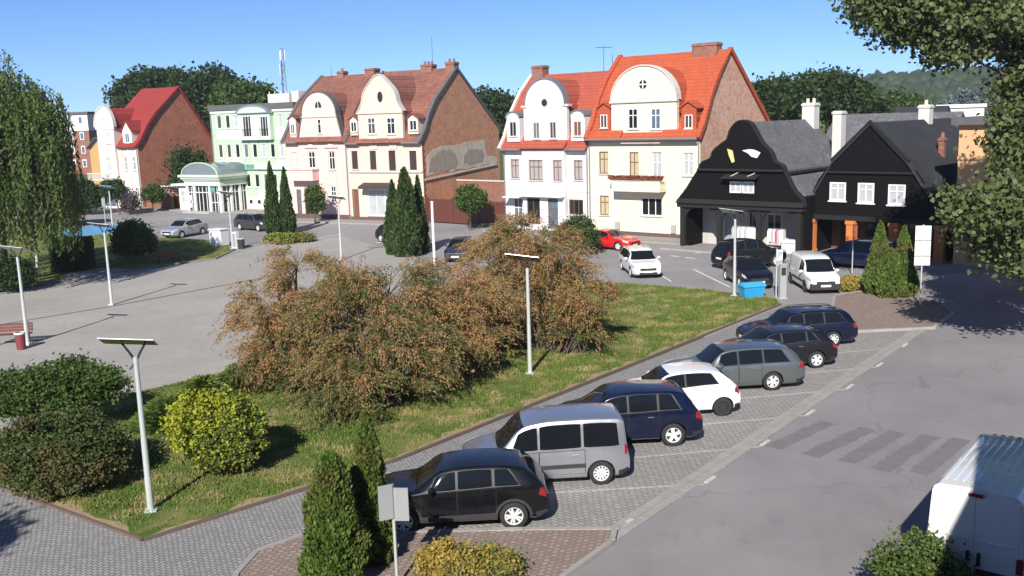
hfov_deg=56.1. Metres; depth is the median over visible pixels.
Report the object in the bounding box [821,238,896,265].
parked car
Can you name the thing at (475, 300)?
tamarisk bush
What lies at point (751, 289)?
grit box
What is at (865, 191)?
window
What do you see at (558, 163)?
window
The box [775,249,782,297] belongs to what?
road sign
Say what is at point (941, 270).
pavement kerb
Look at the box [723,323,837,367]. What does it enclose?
parked car
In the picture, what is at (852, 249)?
road sign
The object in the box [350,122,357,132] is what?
window
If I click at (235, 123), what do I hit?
window
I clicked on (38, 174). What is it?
willow tree
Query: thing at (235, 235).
white cabinet
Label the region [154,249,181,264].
park bench
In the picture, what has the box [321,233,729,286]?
road markings
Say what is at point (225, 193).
street lamp
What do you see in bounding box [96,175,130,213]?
street tree
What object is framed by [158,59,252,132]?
background tree
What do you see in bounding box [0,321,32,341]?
park bench
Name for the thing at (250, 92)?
background tree
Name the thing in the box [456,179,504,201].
yard wall
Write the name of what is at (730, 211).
street lamp
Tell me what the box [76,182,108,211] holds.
shrub
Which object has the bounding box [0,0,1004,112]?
sky
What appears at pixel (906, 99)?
background tree
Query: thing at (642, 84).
round window
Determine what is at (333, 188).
window
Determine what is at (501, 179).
ground
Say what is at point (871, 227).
shop window
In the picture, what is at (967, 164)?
orange building
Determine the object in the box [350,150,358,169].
window
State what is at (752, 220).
door
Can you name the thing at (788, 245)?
goods table
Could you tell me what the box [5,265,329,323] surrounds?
drain channel
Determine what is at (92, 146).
ochre house
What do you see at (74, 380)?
shrub
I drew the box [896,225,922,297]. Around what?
thuja tree
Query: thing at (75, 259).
box hedge
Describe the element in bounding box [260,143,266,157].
window
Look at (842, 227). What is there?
shop window
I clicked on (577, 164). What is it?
window
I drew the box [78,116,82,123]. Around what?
window
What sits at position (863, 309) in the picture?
cobbled island
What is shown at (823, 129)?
distant trees
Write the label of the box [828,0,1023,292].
broadleaf tree
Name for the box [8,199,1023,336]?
street
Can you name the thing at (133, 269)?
park kerb
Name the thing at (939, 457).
crossing bars
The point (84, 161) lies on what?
window
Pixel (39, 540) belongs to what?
footpath
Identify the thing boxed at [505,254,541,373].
street lamp
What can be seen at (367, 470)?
thuja tree
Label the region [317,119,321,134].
window
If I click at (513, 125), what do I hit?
window
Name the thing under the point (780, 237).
garment
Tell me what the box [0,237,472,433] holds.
plaza
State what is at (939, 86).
distant forest
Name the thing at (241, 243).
litter bin
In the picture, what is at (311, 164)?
window
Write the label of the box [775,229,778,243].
garment
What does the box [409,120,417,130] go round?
window
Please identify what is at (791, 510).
road
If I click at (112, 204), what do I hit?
shop window
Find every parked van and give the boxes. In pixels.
[461,403,629,484]
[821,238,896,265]
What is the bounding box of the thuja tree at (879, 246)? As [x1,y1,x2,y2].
[860,220,888,294]
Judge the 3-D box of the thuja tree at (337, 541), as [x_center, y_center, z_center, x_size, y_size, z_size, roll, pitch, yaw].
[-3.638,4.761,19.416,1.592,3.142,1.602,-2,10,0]
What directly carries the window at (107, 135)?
in the cream house at (139, 131)
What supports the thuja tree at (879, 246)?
on the cobbled island at (863, 309)
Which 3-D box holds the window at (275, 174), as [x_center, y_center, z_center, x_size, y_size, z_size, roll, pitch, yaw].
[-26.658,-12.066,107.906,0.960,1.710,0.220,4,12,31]
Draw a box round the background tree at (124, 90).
[101,63,184,107]
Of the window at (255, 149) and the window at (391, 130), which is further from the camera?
the window at (255, 149)
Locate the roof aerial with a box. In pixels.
[595,46,610,63]
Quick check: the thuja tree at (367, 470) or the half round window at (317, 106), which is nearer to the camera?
the thuja tree at (367, 470)
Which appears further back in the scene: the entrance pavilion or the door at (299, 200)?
the entrance pavilion
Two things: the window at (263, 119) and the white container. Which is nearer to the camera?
the white container
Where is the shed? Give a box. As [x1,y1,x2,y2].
[162,185,179,207]
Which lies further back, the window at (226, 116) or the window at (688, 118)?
the window at (226, 116)
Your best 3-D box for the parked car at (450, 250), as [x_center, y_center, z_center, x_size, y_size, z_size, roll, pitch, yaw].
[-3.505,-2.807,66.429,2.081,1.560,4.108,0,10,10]
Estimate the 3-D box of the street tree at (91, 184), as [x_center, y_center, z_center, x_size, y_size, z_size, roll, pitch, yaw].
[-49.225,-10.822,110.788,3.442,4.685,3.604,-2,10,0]
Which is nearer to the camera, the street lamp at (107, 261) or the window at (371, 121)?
the street lamp at (107, 261)
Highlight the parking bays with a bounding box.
[415,292,954,540]
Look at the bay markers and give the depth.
27.79 m
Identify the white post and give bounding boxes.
[430,201,435,263]
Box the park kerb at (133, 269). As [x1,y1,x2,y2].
[0,248,235,290]
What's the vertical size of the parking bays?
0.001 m
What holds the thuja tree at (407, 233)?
on the plaza
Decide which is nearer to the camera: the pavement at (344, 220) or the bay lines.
the bay lines
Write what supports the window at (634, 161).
in the yellow house at (672, 118)
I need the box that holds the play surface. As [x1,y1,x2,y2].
[58,224,117,235]
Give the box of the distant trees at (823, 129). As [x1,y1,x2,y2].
[500,105,998,152]
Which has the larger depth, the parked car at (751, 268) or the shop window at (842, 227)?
the shop window at (842, 227)
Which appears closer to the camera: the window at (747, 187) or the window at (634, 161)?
the window at (747, 187)
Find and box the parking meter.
[777,263,787,299]
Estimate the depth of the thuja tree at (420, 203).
69.43 m
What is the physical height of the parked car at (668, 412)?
1.744 m
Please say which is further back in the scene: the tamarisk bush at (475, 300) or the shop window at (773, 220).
the shop window at (773, 220)
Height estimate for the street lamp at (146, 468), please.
4.619 m
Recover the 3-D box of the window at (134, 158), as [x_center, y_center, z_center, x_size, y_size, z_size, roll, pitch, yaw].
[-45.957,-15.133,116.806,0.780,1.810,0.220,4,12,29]
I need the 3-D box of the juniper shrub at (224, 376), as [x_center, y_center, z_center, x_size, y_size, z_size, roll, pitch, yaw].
[-9.893,3.197,35.204,2.668,1.085,2.691,-2,10,0]
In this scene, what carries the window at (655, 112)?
in the yellow house at (672, 118)
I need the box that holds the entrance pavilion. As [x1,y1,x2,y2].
[177,161,248,213]
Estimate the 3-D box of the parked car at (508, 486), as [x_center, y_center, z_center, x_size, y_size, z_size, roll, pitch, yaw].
[-1.331,4.752,23.113,4.328,1.646,2.120,-2,10,-3]
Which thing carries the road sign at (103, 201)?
on the play surface
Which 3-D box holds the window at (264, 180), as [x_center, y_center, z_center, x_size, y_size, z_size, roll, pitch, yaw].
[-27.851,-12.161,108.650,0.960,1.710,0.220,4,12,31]
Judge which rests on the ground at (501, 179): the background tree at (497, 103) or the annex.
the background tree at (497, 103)
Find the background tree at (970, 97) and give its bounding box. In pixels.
[935,82,991,115]
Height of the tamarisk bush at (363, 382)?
5.801 m
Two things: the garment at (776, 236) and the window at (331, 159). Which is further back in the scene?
the window at (331, 159)
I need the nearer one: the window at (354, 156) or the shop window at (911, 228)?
the shop window at (911, 228)
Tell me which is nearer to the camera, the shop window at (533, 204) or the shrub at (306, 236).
the shrub at (306, 236)
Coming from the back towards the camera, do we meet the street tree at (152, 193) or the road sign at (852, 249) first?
the street tree at (152, 193)
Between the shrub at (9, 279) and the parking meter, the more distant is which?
the shrub at (9, 279)
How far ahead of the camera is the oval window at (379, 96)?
90.83 m
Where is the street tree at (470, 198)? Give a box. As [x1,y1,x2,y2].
[453,182,493,229]
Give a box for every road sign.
[101,197,105,223]
[377,484,409,575]
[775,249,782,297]
[851,224,853,273]
[914,224,931,303]
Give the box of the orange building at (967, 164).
[951,116,1000,267]
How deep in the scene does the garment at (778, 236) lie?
64.45 m
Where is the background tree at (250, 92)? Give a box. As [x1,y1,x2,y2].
[200,73,281,123]
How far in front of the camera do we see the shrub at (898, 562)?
17.78 m
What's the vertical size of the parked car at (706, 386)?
1.588 m
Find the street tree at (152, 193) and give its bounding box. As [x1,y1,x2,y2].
[139,182,166,211]
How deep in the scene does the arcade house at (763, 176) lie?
65.89 m
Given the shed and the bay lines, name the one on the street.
the shed
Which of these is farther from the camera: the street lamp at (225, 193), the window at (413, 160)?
the window at (413, 160)
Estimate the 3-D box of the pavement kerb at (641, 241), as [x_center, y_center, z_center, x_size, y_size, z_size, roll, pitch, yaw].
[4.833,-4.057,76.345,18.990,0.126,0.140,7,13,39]
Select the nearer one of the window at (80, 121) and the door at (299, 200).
the door at (299, 200)
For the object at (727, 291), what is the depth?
51.13 m
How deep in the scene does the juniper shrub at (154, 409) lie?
30.66 m
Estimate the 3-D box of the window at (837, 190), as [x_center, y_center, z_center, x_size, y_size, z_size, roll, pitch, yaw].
[21.217,-6.246,62.549,1.260,1.276,0.120,8,14,43]
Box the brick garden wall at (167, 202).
[146,191,173,208]
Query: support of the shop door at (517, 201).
in the white house at (543, 145)
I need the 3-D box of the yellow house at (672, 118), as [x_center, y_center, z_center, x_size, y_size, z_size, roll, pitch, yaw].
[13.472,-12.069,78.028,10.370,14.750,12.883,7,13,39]
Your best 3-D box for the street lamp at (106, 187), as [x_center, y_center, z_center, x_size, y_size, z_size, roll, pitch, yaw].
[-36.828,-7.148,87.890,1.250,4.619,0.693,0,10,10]
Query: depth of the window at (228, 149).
111.07 m
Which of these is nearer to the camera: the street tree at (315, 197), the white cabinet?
the white cabinet
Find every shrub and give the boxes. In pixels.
[0,252,41,292]
[0,348,136,423]
[0,399,139,505]
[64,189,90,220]
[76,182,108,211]
[107,214,158,260]
[113,189,142,213]
[125,392,184,435]
[155,380,273,475]
[177,372,233,394]
[216,360,276,395]
[261,230,301,244]
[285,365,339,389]
[292,232,318,242]
[409,534,479,575]
[458,538,528,575]
[547,212,603,253]
[840,273,863,291]
[857,521,977,575]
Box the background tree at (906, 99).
[883,85,935,111]
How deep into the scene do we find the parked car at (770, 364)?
32.87 m
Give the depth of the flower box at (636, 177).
73.49 m
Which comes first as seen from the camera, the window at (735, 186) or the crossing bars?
the crossing bars
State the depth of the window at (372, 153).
92.60 m
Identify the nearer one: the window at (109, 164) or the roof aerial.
the roof aerial
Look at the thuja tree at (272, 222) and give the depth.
84.05 m
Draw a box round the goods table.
[781,239,794,253]
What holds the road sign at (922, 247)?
on the cobbled island at (863, 309)
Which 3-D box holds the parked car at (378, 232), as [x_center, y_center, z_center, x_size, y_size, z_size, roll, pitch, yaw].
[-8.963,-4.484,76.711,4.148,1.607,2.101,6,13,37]
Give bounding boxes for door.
[297,189,301,213]
[352,189,359,216]
[514,198,522,225]
[548,198,557,227]
[726,213,734,238]
[750,212,755,227]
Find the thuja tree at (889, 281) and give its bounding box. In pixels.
[872,247,907,298]
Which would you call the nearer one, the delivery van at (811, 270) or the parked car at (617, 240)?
the delivery van at (811, 270)
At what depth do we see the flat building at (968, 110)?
146.30 m
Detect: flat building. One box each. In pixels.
[890,105,950,112]
[934,103,986,116]
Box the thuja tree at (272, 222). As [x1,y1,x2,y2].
[262,160,281,234]
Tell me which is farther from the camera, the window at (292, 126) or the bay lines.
the window at (292, 126)
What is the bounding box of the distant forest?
[760,64,1005,104]
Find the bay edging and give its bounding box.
[611,329,925,539]
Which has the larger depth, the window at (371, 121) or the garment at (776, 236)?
the window at (371, 121)
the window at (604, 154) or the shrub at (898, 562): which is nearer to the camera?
the shrub at (898, 562)
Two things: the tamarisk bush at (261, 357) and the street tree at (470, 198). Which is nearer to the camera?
the tamarisk bush at (261, 357)
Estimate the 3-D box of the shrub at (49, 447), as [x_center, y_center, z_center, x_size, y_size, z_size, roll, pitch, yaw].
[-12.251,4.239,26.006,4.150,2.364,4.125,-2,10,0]
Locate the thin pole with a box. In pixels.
[34,239,39,275]
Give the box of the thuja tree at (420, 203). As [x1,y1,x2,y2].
[414,174,431,252]
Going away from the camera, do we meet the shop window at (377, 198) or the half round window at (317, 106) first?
the shop window at (377, 198)
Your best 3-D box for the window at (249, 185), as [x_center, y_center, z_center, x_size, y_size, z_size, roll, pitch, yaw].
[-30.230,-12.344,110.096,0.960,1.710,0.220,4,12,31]
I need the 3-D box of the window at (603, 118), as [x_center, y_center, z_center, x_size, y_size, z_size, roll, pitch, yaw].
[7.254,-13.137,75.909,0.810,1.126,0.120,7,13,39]
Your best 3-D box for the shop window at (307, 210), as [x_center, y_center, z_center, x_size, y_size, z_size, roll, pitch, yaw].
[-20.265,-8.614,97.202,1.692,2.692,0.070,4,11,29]
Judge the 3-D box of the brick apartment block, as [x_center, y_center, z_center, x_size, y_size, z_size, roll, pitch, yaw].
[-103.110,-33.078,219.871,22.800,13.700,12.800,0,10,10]
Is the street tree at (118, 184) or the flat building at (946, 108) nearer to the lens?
the street tree at (118, 184)
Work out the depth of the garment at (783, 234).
64.31 m
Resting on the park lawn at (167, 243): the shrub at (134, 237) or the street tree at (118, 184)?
the shrub at (134, 237)
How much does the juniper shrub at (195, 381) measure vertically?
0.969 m
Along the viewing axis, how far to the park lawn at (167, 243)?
73.47 m
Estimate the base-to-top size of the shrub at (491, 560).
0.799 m
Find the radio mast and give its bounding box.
[279,48,286,92]
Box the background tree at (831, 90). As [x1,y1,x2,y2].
[780,61,899,131]
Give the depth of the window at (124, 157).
117.60 m
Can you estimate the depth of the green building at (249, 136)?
108.86 m
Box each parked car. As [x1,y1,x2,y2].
[160,218,207,237]
[233,213,264,231]
[375,224,383,241]
[385,448,548,530]
[444,236,476,260]
[556,379,702,445]
[585,228,640,250]
[619,245,661,276]
[629,362,739,415]
[661,339,804,390]
[711,238,785,265]
[723,254,773,286]
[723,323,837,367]
[736,303,857,345]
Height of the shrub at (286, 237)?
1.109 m
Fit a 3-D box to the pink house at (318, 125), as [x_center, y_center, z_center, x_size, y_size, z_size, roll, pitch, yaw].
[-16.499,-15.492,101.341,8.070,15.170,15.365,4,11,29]
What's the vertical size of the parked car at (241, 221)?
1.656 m
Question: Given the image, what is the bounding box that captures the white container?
[208,228,229,246]
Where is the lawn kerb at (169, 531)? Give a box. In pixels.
[0,303,781,540]
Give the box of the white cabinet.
[232,231,238,248]
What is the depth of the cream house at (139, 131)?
118.63 m
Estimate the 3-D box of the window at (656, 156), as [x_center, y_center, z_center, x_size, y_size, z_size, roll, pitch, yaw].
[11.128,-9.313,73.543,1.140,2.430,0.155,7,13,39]
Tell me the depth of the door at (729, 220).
69.24 m
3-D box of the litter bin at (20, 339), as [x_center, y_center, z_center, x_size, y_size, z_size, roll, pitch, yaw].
[-21.870,2.352,42.720,0.480,0.800,0.480,-2,10,0]
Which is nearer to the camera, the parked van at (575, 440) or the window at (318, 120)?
the parked van at (575, 440)
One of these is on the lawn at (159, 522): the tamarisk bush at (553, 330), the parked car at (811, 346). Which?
the tamarisk bush at (553, 330)
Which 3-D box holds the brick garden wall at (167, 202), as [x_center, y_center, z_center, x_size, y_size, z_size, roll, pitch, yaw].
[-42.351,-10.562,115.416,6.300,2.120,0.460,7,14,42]
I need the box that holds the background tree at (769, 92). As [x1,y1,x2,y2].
[751,70,822,128]
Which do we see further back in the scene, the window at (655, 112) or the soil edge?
the window at (655, 112)
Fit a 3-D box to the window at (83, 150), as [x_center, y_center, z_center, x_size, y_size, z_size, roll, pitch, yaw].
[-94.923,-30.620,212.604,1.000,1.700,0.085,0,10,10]
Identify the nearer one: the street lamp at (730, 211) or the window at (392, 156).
the street lamp at (730, 211)
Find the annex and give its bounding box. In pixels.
[171,183,187,209]
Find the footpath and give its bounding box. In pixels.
[0,304,788,575]
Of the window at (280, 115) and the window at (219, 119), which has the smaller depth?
the window at (280, 115)
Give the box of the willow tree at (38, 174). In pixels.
[0,49,91,261]
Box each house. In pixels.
[86,137,100,184]
[87,86,213,207]
[280,68,380,218]
[343,58,500,219]
[497,65,607,230]
[583,42,769,237]
[675,98,846,250]
[812,100,959,262]
[826,111,964,143]
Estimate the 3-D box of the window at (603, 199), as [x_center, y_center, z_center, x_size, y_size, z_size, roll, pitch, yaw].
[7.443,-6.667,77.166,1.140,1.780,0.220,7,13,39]
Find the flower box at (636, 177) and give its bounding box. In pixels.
[607,175,664,180]
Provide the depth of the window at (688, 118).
71.14 m
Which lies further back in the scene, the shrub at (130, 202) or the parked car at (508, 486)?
the shrub at (130, 202)
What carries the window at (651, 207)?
in the yellow house at (672, 118)
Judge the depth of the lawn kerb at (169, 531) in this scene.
27.04 m
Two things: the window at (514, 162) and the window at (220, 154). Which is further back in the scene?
the window at (220, 154)
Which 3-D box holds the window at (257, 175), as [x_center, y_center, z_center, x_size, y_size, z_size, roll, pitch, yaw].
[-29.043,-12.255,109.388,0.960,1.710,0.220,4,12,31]
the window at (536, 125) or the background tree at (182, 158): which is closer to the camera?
the window at (536, 125)
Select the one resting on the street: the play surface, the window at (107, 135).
the play surface
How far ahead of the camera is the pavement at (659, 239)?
73.17 m
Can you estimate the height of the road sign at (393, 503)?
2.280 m
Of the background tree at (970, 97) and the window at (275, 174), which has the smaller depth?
the window at (275, 174)
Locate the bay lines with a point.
(709, 450)
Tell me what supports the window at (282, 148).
in the green building at (249, 136)
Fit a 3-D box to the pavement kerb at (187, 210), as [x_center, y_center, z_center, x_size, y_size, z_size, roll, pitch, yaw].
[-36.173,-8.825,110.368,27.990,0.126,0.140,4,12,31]
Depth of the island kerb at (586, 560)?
21.89 m
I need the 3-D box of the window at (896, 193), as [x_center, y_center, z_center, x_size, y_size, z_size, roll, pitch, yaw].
[24.007,-5.776,59.930,1.240,1.356,0.120,8,14,43]
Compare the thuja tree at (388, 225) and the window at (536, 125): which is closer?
the thuja tree at (388, 225)
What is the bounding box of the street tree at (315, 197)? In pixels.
[302,183,327,222]
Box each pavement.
[136,207,264,212]
[296,218,430,223]
[489,228,679,244]
[662,245,977,272]
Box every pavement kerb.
[119,208,263,213]
[297,221,381,224]
[483,230,677,244]
[660,248,955,272]
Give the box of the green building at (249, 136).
[207,90,304,208]
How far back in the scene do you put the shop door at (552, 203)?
80.08 m
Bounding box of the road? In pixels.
[573,278,1023,575]
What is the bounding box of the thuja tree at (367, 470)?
[347,408,398,567]
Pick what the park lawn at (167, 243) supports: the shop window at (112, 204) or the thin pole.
the thin pole
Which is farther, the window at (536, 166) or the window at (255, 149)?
the window at (255, 149)
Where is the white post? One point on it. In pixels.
(433, 232)
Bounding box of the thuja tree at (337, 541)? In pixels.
[297,449,373,575]
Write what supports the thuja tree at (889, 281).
on the cobbled island at (863, 309)
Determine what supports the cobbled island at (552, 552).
on the parking bays
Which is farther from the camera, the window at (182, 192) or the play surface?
the window at (182, 192)
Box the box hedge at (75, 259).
[49,235,96,272]
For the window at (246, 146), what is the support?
in the green building at (249, 136)
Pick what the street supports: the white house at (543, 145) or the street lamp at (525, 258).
the white house at (543, 145)
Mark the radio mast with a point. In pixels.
(281, 70)
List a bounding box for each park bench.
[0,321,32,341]
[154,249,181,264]
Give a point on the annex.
(182, 196)
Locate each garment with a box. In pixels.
[767,229,771,242]
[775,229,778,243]
[777,229,780,243]
[779,229,781,244]
[781,230,785,243]
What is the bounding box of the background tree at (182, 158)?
[157,139,212,196]
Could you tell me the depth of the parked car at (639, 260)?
57.18 m
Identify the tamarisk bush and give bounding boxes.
[207,238,370,411]
[276,254,482,434]
[391,253,529,379]
[452,203,635,359]
[457,260,536,351]
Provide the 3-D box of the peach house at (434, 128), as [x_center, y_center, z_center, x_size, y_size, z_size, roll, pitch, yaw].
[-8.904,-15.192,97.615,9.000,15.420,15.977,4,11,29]
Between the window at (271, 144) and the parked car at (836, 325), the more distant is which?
the window at (271, 144)
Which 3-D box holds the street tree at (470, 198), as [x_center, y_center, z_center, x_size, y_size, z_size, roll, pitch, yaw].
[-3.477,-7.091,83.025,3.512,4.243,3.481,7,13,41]
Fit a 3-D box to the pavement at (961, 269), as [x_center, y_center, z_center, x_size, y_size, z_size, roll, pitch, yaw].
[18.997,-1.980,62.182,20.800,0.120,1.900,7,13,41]
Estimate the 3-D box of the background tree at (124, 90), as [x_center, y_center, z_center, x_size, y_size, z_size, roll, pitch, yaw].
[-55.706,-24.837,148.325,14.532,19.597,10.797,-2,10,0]
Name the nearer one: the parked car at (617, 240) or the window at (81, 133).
the parked car at (617, 240)
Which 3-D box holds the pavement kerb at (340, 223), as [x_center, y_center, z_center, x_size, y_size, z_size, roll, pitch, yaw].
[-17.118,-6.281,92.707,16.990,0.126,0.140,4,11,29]
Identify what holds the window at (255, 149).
in the green building at (249, 136)
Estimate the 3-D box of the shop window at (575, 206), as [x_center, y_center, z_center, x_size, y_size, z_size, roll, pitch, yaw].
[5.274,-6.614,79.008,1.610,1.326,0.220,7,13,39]
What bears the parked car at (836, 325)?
on the parking bays
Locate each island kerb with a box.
[232,526,617,575]
[831,290,953,332]
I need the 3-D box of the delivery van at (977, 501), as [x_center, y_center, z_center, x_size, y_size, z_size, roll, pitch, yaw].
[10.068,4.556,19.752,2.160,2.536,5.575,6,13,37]
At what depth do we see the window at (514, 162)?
82.55 m
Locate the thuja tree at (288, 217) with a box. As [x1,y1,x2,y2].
[278,166,296,232]
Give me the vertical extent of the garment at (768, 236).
0.960 m
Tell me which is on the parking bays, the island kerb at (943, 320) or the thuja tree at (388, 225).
the island kerb at (943, 320)
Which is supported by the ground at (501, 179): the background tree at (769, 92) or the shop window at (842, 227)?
the background tree at (769, 92)
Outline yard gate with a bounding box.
[426,197,504,225]
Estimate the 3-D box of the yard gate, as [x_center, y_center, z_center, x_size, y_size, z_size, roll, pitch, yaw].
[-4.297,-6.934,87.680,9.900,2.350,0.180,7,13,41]
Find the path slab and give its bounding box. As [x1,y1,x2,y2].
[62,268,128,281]
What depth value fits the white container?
77.06 m
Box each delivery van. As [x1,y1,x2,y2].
[789,250,840,291]
[926,432,1023,575]
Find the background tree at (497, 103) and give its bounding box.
[474,84,518,141]
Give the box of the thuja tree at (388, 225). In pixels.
[381,179,395,254]
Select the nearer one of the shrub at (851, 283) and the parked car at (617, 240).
the shrub at (851, 283)
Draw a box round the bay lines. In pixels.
[548,346,902,492]
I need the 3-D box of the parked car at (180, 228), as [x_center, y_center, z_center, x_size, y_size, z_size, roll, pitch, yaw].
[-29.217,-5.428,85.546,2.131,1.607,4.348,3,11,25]
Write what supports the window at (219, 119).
in the green building at (249, 136)
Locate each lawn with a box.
[0,225,231,291]
[0,278,778,536]
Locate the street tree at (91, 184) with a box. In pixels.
[77,175,100,213]
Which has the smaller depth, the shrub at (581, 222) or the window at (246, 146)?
the shrub at (581, 222)
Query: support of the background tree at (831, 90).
on the ground at (501, 179)
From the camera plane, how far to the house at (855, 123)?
73.83 m
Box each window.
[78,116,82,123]
[79,132,83,139]
[81,146,85,153]
[82,159,86,166]
[105,133,110,143]
[105,156,111,172]
[106,199,116,205]
[123,156,128,170]
[125,133,129,142]
[131,156,136,170]
[181,191,186,200]
[215,114,221,129]
[217,143,223,158]
[224,114,230,128]
[225,143,231,158]
[232,114,237,128]
[234,143,240,158]
[242,115,251,136]
[242,143,249,158]
[246,173,251,187]
[251,143,257,157]
[253,173,259,187]
[259,115,268,136]
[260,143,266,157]
[262,173,266,187]
[269,142,275,157]
[274,173,277,187]
[276,113,283,129]
[278,142,284,157]
[290,124,295,134]
[291,151,298,168]
[304,190,318,213]
[307,150,316,168]
[314,101,321,108]
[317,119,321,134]
[327,150,335,170]
[330,186,335,202]
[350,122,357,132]
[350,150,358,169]
[367,117,376,134]
[368,149,377,170]
[368,189,388,216]
[377,91,382,101]
[386,117,395,134]
[387,149,396,170]
[408,149,417,170]
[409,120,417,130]
[509,122,517,136]
[509,158,520,178]
[527,159,543,180]
[527,198,539,223]
[532,122,540,139]
[549,121,557,139]
[551,159,562,181]
[568,199,582,215]
[572,159,583,180]
[573,121,582,136]
[597,150,609,174]
[598,194,610,215]
[599,115,607,128]
[627,108,638,129]
[628,150,639,175]
[639,80,646,88]
[640,198,662,217]
[650,108,661,129]
[650,150,662,181]
[681,151,694,176]
[683,115,693,129]
[728,181,741,193]
[742,182,754,194]
[765,214,781,235]
[828,182,846,201]
[840,220,845,243]
[856,183,874,204]
[866,222,888,238]
[886,184,905,206]
[902,224,915,251]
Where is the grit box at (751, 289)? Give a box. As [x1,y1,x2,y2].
[736,281,766,297]
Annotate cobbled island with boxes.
[239,530,610,575]
[834,291,949,329]
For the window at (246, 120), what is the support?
in the green building at (249, 136)
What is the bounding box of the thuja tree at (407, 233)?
[389,166,424,256]
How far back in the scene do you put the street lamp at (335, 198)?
67.23 m
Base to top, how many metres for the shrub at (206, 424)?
2.681 m
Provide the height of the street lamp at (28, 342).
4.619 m
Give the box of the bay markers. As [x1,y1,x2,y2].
[623,343,908,526]
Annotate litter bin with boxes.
[14,331,25,349]
[237,237,244,248]
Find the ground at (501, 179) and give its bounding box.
[3,153,703,541]
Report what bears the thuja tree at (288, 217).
on the street
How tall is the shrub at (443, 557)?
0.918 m
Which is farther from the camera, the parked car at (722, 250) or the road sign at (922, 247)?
the parked car at (722, 250)
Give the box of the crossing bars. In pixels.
[764,420,970,474]
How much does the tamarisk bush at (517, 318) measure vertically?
4.307 m
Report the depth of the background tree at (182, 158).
113.80 m
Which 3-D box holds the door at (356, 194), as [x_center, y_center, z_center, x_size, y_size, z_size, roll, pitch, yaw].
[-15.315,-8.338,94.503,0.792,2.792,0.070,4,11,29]
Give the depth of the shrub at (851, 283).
50.13 m
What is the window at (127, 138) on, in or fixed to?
in the cream house at (139, 131)
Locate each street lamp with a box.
[0,245,32,344]
[87,222,115,304]
[97,338,157,513]
[99,185,115,234]
[218,191,235,248]
[326,195,345,258]
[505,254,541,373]
[719,208,745,295]
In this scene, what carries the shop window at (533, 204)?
in the white house at (543, 145)
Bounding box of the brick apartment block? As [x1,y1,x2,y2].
[52,112,96,174]
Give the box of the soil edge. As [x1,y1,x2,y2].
[2,304,776,534]
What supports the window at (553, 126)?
in the white house at (543, 145)
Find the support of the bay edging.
on the parking bays
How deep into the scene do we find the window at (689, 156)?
71.84 m
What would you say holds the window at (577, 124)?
in the white house at (543, 145)
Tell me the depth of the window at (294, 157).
97.26 m
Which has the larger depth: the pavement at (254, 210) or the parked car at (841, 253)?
the pavement at (254, 210)

